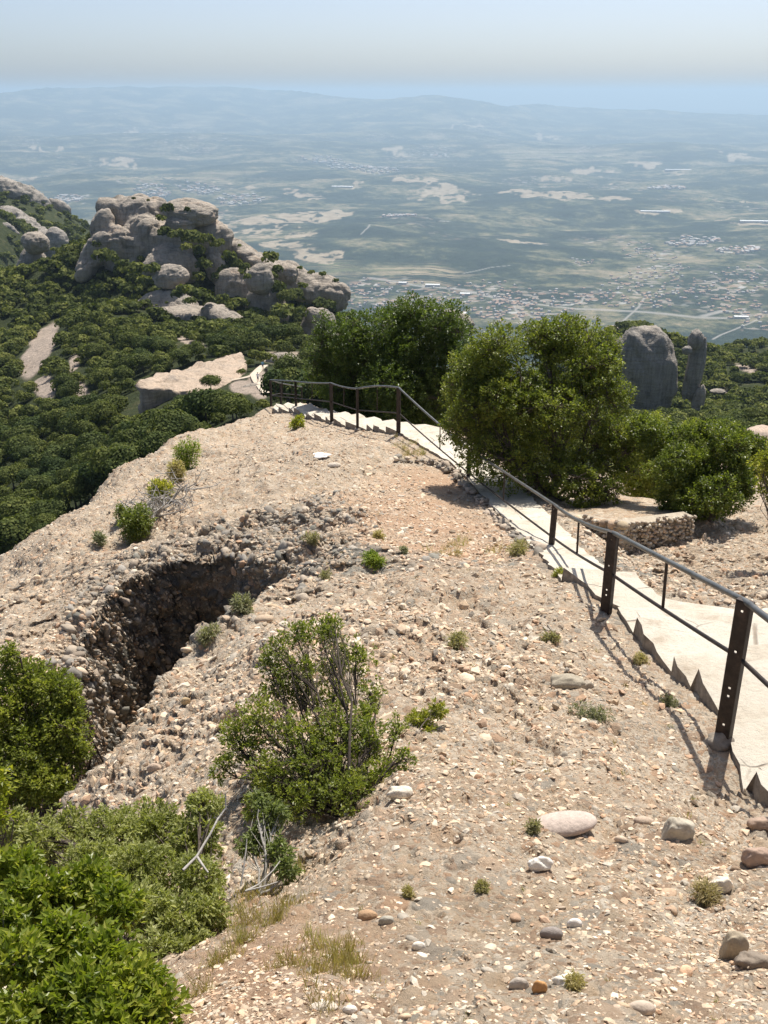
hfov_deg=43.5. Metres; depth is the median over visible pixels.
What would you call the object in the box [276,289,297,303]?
evergreen tree
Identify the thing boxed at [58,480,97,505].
evergreen tree
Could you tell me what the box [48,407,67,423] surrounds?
evergreen tree
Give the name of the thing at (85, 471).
evergreen tree
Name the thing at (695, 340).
rock outcrop
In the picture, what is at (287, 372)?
evergreen tree
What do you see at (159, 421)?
evergreen tree
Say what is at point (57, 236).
rock crest
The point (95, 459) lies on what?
evergreen tree
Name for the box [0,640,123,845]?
oak shrub
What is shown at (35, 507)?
evergreen tree
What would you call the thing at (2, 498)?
evergreen tree
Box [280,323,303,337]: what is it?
evergreen tree
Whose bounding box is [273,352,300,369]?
evergreen tree
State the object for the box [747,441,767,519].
oak shrub
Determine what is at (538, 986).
stone
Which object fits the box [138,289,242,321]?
rock peak
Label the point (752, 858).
stone
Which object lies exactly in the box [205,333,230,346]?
evergreen tree
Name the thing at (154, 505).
dead juniper
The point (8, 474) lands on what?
evergreen tree
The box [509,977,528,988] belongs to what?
stone
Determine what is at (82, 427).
evergreen tree
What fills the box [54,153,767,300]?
distant houses
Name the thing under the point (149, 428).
evergreen tree
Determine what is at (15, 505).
evergreen tree
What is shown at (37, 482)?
evergreen tree
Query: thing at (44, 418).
evergreen tree
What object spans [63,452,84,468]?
evergreen tree
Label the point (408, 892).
shrub
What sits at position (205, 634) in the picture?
shrub
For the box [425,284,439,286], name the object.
warehouse
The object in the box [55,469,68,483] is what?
evergreen tree
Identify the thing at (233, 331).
evergreen tree
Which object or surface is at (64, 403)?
evergreen tree
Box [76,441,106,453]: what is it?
evergreen tree
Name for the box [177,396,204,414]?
evergreen tree
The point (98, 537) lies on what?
shrub
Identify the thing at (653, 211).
warehouse
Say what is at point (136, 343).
evergreen tree
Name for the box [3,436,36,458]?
evergreen tree
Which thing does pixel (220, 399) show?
evergreen tree
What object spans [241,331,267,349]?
evergreen tree
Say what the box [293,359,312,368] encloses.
evergreen tree
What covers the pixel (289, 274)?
rock outcrop
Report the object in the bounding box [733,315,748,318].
warehouse
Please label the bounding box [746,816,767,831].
stone
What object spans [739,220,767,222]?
warehouse
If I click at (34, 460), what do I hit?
evergreen tree
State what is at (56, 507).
evergreen tree
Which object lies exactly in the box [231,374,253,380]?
footpath
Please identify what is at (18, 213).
rock crest
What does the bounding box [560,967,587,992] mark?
shrub
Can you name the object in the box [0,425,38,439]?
evergreen tree
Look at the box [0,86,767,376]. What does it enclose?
valley plain
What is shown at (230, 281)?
rock peak
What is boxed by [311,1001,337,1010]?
stone
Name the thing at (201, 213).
rock outcrop
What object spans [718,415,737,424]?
evergreen tree
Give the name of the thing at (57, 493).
evergreen tree
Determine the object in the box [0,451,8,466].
evergreen tree
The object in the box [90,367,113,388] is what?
evergreen tree
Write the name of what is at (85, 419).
evergreen tree
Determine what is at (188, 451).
shrub
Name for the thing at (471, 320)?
rock outcrop
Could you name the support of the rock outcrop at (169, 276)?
on the rock peak at (176, 306)
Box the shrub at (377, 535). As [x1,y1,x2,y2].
[371,529,385,539]
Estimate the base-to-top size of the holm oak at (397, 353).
4.611 m
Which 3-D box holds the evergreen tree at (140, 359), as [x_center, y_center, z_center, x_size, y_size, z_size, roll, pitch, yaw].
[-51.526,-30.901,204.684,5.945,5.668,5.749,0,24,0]
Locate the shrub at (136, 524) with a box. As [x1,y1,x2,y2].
[114,501,157,544]
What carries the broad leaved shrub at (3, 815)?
on the ground at (722, 769)
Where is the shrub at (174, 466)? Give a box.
[165,458,187,482]
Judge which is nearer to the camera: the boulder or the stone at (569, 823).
the stone at (569, 823)
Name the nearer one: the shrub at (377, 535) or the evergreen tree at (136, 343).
the shrub at (377, 535)
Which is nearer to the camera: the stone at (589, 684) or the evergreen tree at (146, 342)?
the stone at (589, 684)
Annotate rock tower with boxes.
[614,325,677,410]
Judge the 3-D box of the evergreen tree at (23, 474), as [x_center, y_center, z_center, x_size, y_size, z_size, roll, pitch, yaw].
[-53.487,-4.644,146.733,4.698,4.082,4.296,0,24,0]
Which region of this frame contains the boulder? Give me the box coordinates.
[747,425,767,449]
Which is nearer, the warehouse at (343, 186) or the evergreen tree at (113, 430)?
the evergreen tree at (113, 430)
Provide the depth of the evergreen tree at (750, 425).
103.72 m
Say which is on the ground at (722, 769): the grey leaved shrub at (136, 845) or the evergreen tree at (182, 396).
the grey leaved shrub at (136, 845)
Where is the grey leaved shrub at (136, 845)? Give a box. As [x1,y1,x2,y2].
[0,784,234,958]
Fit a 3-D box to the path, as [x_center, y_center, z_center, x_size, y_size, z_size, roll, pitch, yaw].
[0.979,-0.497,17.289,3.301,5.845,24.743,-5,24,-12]
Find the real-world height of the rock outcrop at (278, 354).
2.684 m
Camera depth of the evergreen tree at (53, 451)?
148.25 m
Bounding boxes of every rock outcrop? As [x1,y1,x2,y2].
[16,249,45,265]
[20,231,49,254]
[152,264,189,288]
[163,197,218,227]
[165,217,195,229]
[242,383,259,386]
[246,263,273,295]
[266,352,293,362]
[277,263,298,283]
[305,307,320,322]
[442,310,474,339]
[682,346,691,354]
[687,329,703,349]
[691,384,705,410]
[710,388,725,394]
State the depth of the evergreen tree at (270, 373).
104.77 m
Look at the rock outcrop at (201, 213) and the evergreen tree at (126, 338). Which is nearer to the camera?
the evergreen tree at (126, 338)
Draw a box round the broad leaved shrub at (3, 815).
[0,757,19,848]
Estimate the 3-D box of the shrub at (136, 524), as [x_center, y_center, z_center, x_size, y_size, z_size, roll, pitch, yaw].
[-4.178,0.198,16.259,0.707,0.841,0.740,0,24,0]
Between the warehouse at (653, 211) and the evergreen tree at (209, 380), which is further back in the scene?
the warehouse at (653, 211)
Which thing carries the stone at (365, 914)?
on the ground at (722, 769)
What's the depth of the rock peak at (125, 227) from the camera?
330.33 m
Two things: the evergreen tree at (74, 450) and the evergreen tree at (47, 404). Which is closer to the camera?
the evergreen tree at (74, 450)
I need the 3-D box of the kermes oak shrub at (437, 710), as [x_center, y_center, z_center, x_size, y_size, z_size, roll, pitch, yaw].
[0.221,1.296,5.884,0.251,0.311,0.373,14,27,30]
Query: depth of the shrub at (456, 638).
7.61 m
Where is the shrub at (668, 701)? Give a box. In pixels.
[657,692,678,707]
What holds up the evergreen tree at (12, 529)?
on the hills
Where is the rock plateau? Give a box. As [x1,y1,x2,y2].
[134,352,246,413]
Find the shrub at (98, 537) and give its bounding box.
[89,530,106,546]
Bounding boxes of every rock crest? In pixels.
[0,175,71,215]
[0,205,45,233]
[38,227,68,258]
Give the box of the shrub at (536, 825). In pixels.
[522,817,541,835]
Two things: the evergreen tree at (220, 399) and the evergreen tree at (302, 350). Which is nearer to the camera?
the evergreen tree at (220, 399)
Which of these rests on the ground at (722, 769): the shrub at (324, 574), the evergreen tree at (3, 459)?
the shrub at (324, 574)
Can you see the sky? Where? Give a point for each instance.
(602, 54)
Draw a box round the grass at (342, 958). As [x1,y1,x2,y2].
[16,422,765,1021]
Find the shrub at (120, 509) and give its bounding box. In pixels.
[112,499,128,524]
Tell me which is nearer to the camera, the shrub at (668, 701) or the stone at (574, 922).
the stone at (574, 922)
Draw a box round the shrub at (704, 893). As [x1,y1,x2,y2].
[689,875,724,908]
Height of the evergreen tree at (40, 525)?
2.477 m
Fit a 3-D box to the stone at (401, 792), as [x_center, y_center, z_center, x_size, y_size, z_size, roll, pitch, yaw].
[0.080,1.370,4.667,0.139,0.090,0.076,0,24,0]
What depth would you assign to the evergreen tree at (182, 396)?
140.46 m
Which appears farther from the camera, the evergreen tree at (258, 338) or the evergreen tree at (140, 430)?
the evergreen tree at (258, 338)
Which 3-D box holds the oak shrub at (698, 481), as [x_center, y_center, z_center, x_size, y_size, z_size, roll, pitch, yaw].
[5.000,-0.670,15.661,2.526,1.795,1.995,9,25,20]
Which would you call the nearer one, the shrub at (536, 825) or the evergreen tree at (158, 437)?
the shrub at (536, 825)
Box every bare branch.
[182,794,226,872]
[240,839,279,891]
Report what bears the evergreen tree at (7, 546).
on the hills
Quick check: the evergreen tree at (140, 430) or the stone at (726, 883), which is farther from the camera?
the evergreen tree at (140, 430)
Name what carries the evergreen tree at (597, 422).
on the hills
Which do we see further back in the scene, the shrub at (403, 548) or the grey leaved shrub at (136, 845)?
the shrub at (403, 548)
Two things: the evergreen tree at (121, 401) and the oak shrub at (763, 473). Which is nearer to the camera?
the oak shrub at (763, 473)
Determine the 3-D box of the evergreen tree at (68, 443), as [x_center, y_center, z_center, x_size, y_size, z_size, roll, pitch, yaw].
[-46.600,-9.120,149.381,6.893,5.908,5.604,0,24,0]
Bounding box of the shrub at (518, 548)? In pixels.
[505,537,529,556]
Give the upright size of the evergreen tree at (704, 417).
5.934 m
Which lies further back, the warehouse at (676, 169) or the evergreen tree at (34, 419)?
the warehouse at (676, 169)
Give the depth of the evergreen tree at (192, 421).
103.70 m
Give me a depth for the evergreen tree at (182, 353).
199.70 m
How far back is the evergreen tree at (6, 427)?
184.39 m
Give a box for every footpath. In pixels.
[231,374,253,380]
[250,364,268,392]
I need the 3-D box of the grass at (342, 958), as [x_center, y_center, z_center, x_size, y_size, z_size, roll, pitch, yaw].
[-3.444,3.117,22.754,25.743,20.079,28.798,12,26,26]
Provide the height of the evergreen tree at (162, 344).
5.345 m
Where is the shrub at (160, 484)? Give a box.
[145,477,175,500]
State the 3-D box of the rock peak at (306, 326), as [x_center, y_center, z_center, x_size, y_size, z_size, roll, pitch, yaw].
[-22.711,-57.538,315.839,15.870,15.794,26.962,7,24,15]
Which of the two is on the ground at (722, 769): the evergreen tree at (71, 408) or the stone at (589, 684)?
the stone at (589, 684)
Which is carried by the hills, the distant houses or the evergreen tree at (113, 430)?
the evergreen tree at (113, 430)
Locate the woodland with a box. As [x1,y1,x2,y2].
[0,191,767,551]
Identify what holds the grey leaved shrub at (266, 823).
on the ground at (722, 769)
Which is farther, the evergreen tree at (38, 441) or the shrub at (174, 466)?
the evergreen tree at (38, 441)
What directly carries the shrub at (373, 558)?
on the ground at (722, 769)
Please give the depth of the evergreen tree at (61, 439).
155.09 m
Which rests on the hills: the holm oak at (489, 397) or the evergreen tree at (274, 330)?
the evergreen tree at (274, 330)
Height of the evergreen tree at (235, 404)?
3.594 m
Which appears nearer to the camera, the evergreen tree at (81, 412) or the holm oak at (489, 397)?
the holm oak at (489, 397)
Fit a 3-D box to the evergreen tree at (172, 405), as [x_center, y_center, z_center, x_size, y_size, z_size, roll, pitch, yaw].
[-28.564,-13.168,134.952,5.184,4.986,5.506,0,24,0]
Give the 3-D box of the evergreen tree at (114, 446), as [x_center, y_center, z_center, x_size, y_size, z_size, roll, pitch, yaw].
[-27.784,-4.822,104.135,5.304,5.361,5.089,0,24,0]
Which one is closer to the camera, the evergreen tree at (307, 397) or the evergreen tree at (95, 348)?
the evergreen tree at (307, 397)
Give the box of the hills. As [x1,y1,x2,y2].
[0,195,767,538]
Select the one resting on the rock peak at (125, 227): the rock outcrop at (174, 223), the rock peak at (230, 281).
the rock outcrop at (174, 223)
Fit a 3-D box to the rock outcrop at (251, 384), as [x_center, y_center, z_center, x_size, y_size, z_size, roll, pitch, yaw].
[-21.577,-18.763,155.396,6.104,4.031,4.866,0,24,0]
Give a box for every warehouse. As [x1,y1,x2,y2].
[332,186,352,187]
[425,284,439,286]
[640,210,670,212]
[665,169,691,170]
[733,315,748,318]
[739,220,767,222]
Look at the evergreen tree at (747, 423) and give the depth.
181.66 m
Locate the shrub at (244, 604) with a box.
[228,591,255,614]
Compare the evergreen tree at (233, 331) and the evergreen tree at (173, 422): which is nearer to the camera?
the evergreen tree at (173, 422)
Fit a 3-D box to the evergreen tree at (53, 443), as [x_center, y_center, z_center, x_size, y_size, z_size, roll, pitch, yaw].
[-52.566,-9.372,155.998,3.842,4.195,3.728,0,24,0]
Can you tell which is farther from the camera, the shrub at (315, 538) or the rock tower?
the rock tower
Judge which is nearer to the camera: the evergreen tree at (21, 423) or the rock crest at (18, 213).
the evergreen tree at (21, 423)
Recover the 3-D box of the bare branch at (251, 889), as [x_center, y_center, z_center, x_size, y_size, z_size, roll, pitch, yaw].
[-0.496,1.409,3.855,0.149,0.174,0.155,0,24,0]
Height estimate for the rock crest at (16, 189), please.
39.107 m
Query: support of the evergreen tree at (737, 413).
on the hills
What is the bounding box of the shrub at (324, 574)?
[319,567,331,579]
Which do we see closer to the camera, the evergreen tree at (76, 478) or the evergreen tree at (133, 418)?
the evergreen tree at (76, 478)
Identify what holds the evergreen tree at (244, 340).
on the hills
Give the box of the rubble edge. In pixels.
[393,453,547,555]
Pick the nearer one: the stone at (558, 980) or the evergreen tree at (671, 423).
the stone at (558, 980)
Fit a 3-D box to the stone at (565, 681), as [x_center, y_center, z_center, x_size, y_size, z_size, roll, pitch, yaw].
[1.317,1.232,6.903,0.248,0.143,0.136,0,24,0]
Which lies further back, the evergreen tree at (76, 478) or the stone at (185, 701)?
the evergreen tree at (76, 478)
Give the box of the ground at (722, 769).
[0,403,767,1023]
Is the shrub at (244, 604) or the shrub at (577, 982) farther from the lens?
the shrub at (244, 604)
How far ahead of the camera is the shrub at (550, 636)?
7.97 m
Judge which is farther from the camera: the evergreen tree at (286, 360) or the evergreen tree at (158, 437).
the evergreen tree at (286, 360)
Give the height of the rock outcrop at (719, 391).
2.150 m
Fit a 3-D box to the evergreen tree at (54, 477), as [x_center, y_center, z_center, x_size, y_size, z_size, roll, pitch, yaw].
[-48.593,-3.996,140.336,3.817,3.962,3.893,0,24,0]
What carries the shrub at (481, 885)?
on the ground at (722, 769)
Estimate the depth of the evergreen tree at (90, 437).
145.99 m
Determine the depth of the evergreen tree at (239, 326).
219.16 m
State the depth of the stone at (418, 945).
3.00 m
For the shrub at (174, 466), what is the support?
on the ground at (722, 769)
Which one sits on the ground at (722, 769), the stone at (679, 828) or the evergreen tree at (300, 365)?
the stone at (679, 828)
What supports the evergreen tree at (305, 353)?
on the hills
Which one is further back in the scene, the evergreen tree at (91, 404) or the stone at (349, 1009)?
the evergreen tree at (91, 404)
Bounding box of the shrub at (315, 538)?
[303,531,319,545]
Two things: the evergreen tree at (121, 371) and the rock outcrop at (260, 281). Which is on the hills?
the evergreen tree at (121, 371)
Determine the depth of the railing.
7.40 m
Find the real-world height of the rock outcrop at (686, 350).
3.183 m
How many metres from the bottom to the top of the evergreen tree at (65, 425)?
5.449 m
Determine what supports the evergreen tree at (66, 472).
on the hills
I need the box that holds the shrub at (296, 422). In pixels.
[288,413,305,429]
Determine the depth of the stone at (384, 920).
3.29 m
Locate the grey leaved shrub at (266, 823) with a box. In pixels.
[232,786,305,896]
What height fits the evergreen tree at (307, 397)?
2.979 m
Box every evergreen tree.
[0,412,4,421]
[0,425,11,440]
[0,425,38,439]
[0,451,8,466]
[0,466,21,489]
[0,486,12,496]
[0,496,7,504]
[0,496,39,519]
[0,513,33,546]
[0,536,21,554]
[0,538,17,553]
[1,436,21,459]
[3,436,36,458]
[4,488,40,501]
[9,445,39,459]
[11,462,29,482]
[12,419,34,428]
[15,468,45,482]
[16,433,45,448]
[21,474,52,496]
[22,499,48,518]
[24,414,52,435]
[27,453,44,468]
[29,513,55,529]
[32,522,49,531]
[37,411,56,433]
[37,497,71,518]
[39,398,60,410]
[39,456,67,472]
[40,444,69,459]
[40,470,63,484]
[42,484,58,499]
[47,441,59,447]
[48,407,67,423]
[53,484,94,508]
[54,373,76,384]
[55,434,75,445]
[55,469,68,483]
[56,379,84,396]
[58,396,76,408]
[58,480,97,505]
[59,418,79,434]
[59,436,83,456]
[61,466,72,479]
[63,411,79,434]
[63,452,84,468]
[66,404,83,415]
[66,445,80,457]
[67,395,82,407]
[67,470,104,496]
[69,404,95,421]
[71,464,78,471]
[72,419,98,434]
[73,393,97,405]
[75,430,108,447]
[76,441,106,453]
[77,448,96,464]
[77,462,110,486]
[83,416,100,424]
[84,342,106,355]
[86,399,118,422]
[87,398,121,415]
[87,446,113,473]
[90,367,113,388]
[98,393,128,415]
[100,441,145,461]
[100,445,142,476]
[110,422,120,437]
[111,365,134,379]
[111,427,142,444]
[112,356,136,375]
[117,413,141,430]
[117,421,136,433]
[120,332,136,347]
[128,348,152,368]
[128,353,154,373]
[130,408,161,430]
[131,334,149,348]
[135,414,159,439]
[135,438,161,456]
[140,336,163,352]
[143,424,180,436]
[143,430,175,451]
[149,409,191,434]
[151,338,175,351]
[161,411,198,434]
[163,398,182,412]
[168,348,193,366]
[173,394,185,401]
[174,414,197,434]
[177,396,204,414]
[181,388,217,422]
[186,340,205,360]
[187,411,206,421]
[199,374,221,389]
[200,391,230,422]
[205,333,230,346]
[213,392,251,419]
[218,397,252,420]
[222,327,246,337]
[222,335,241,347]
[231,323,249,332]
[240,336,261,350]
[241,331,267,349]
[249,323,266,332]
[259,368,311,401]
[260,323,287,342]
[263,367,309,403]
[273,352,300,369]
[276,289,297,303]
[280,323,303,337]
[283,394,309,402]
[284,367,328,403]
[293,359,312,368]
[297,346,315,358]
[299,349,318,360]
[576,411,610,441]
[660,419,678,433]
[696,414,721,423]
[717,412,735,417]
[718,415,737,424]
[728,409,750,420]
[735,421,758,429]
[743,407,767,418]
[743,423,757,428]
[759,420,767,425]
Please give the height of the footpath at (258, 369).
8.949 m
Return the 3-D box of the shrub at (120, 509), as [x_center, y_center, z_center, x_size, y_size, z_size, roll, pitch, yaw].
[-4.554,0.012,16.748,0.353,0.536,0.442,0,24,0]
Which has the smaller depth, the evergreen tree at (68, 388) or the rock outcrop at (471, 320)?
the evergreen tree at (68, 388)
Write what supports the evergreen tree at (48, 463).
on the hills
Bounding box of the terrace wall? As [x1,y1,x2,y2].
[557,494,696,554]
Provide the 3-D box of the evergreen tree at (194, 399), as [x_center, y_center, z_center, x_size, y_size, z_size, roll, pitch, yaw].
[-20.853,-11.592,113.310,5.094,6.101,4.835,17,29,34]
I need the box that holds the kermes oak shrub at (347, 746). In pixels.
[207,612,417,826]
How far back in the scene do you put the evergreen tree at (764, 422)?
183.13 m
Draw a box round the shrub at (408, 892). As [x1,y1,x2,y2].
[401,882,415,898]
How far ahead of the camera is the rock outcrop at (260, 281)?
308.64 m
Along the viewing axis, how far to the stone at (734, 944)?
3.08 m
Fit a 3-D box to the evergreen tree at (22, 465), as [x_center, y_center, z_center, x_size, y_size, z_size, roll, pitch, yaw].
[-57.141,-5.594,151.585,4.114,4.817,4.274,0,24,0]
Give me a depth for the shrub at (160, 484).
17.30 m
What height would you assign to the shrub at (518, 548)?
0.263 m
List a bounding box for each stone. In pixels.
[147,763,161,772]
[180,697,190,704]
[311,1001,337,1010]
[313,452,330,457]
[327,462,340,467]
[342,1005,356,1013]
[357,909,377,920]
[378,916,393,924]
[386,785,413,799]
[412,941,425,949]
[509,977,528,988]
[527,856,553,871]
[532,980,547,993]
[537,810,596,836]
[540,926,562,939]
[550,673,585,690]
[552,972,575,985]
[567,918,581,927]
[582,680,593,689]
[629,1000,655,1014]
[633,816,653,824]
[661,817,694,840]
[711,876,732,893]
[719,931,748,959]
[732,998,752,1002]
[734,951,767,969]
[741,847,767,868]
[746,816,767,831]
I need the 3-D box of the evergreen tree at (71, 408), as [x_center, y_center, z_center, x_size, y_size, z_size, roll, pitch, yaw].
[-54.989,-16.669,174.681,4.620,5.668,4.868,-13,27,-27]
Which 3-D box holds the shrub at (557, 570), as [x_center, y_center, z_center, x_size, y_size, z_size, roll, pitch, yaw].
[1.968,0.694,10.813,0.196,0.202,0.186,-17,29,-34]
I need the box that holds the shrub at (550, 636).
[538,630,560,643]
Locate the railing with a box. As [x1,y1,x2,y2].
[269,379,767,751]
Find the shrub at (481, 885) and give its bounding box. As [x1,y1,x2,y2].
[473,878,490,893]
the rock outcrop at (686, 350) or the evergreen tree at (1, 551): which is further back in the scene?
the rock outcrop at (686, 350)
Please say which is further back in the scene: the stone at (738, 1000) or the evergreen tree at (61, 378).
the evergreen tree at (61, 378)
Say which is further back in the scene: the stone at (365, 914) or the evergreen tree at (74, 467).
the evergreen tree at (74, 467)
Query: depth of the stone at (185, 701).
7.74 m
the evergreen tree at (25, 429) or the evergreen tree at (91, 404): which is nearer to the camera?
the evergreen tree at (91, 404)
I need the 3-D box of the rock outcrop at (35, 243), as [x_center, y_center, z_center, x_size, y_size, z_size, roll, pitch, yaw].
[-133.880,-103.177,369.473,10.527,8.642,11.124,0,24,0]
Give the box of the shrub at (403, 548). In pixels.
[399,545,408,553]
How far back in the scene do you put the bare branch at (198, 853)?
3.66 m
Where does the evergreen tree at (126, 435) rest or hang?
on the hills
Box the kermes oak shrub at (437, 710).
[404,696,449,735]
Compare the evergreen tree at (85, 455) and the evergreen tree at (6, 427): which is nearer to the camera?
the evergreen tree at (85, 455)
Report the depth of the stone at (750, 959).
2.96 m
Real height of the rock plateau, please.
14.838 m
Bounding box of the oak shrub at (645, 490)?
[610,409,701,498]
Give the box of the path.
[272,402,767,806]
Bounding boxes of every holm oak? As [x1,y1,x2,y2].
[303,290,476,426]
[436,311,650,508]
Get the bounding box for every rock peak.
[74,193,233,284]
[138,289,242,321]
[215,267,288,322]
[221,238,350,311]
[300,308,336,335]
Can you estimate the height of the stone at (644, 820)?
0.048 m
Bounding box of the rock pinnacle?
[682,334,706,401]
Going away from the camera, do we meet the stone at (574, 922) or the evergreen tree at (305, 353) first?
the stone at (574, 922)
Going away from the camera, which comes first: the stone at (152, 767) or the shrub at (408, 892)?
the shrub at (408, 892)
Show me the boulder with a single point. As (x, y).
(761, 430)
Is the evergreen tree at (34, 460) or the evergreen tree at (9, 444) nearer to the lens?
the evergreen tree at (34, 460)
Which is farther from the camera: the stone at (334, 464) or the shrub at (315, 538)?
the stone at (334, 464)
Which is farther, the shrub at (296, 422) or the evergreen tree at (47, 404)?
the evergreen tree at (47, 404)
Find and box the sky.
[0,0,767,109]
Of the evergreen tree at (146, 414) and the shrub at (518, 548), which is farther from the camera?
the evergreen tree at (146, 414)
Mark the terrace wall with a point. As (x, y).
(643, 521)
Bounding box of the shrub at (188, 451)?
[169,436,201,469]
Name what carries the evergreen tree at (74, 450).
on the hills
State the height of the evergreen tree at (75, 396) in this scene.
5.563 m
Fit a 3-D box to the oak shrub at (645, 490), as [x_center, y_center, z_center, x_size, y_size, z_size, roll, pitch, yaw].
[6.061,-0.619,20.652,3.054,3.556,1.558,-21,31,-40]
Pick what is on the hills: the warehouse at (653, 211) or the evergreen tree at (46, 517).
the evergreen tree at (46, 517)
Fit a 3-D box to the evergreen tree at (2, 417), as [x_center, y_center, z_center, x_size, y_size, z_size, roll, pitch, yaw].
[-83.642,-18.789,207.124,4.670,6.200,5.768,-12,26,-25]
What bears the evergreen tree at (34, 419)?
on the hills
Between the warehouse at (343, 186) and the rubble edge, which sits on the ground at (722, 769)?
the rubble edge
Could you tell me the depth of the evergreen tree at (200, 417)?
111.98 m
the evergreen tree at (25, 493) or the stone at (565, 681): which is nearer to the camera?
the stone at (565, 681)
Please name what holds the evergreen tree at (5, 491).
on the hills
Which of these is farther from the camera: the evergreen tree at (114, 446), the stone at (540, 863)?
the evergreen tree at (114, 446)
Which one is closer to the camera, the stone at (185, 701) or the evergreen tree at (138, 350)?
the stone at (185, 701)
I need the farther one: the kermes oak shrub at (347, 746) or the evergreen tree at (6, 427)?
the evergreen tree at (6, 427)
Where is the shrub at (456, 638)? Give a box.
[442,628,468,650]
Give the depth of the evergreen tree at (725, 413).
210.44 m
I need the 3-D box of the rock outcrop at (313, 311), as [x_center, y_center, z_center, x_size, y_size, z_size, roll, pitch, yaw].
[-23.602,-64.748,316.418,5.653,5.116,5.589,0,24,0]
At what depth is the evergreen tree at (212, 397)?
109.06 m
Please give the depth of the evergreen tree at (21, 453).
161.76 m
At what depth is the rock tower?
330.21 m
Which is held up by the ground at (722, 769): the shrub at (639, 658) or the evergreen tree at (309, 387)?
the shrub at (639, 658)
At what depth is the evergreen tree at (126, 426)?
125.26 m
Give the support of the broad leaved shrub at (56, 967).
on the ground at (722, 769)
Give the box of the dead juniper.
[120,469,222,522]
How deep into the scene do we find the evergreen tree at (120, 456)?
99.34 m
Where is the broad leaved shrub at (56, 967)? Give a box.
[0,841,193,1023]
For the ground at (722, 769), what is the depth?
6.42 m
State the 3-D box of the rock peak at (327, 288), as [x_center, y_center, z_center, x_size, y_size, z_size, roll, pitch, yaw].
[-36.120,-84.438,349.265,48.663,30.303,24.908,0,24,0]
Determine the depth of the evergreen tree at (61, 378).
211.34 m
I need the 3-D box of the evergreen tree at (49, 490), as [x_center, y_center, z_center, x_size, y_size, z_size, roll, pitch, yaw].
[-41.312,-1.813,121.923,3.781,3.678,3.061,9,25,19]
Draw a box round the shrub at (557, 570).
[551,566,562,576]
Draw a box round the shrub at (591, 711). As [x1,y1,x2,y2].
[567,698,615,723]
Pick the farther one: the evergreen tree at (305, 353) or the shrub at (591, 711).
the evergreen tree at (305, 353)
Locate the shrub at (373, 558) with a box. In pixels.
[359,548,387,572]
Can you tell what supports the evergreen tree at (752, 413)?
on the hills
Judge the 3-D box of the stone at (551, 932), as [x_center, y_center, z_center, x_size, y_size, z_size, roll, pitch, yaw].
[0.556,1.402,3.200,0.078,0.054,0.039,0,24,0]
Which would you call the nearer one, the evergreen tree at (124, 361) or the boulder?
the boulder
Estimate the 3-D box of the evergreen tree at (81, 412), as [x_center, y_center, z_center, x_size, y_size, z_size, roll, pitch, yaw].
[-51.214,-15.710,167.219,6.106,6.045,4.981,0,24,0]
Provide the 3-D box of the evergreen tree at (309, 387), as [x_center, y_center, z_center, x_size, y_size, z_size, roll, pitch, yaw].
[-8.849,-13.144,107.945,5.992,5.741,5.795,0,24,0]
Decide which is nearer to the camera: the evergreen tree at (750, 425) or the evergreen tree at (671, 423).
the evergreen tree at (750, 425)
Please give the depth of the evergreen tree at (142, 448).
100.18 m
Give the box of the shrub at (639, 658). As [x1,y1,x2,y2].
[632,650,651,665]
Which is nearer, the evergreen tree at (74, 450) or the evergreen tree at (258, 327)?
the evergreen tree at (74, 450)
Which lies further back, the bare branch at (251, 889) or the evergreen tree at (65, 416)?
the evergreen tree at (65, 416)
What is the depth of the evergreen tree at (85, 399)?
181.12 m
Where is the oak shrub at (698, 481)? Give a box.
[622,412,767,522]
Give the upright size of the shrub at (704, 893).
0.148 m
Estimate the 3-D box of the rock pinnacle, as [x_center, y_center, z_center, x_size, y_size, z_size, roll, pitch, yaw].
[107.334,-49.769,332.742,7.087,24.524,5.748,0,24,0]
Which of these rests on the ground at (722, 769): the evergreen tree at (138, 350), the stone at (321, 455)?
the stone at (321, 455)
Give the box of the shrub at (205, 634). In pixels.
[195,621,223,648]
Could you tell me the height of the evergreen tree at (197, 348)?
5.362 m
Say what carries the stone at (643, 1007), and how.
on the ground at (722, 769)
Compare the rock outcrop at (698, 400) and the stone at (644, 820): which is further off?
the rock outcrop at (698, 400)
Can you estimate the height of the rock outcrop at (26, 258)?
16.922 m

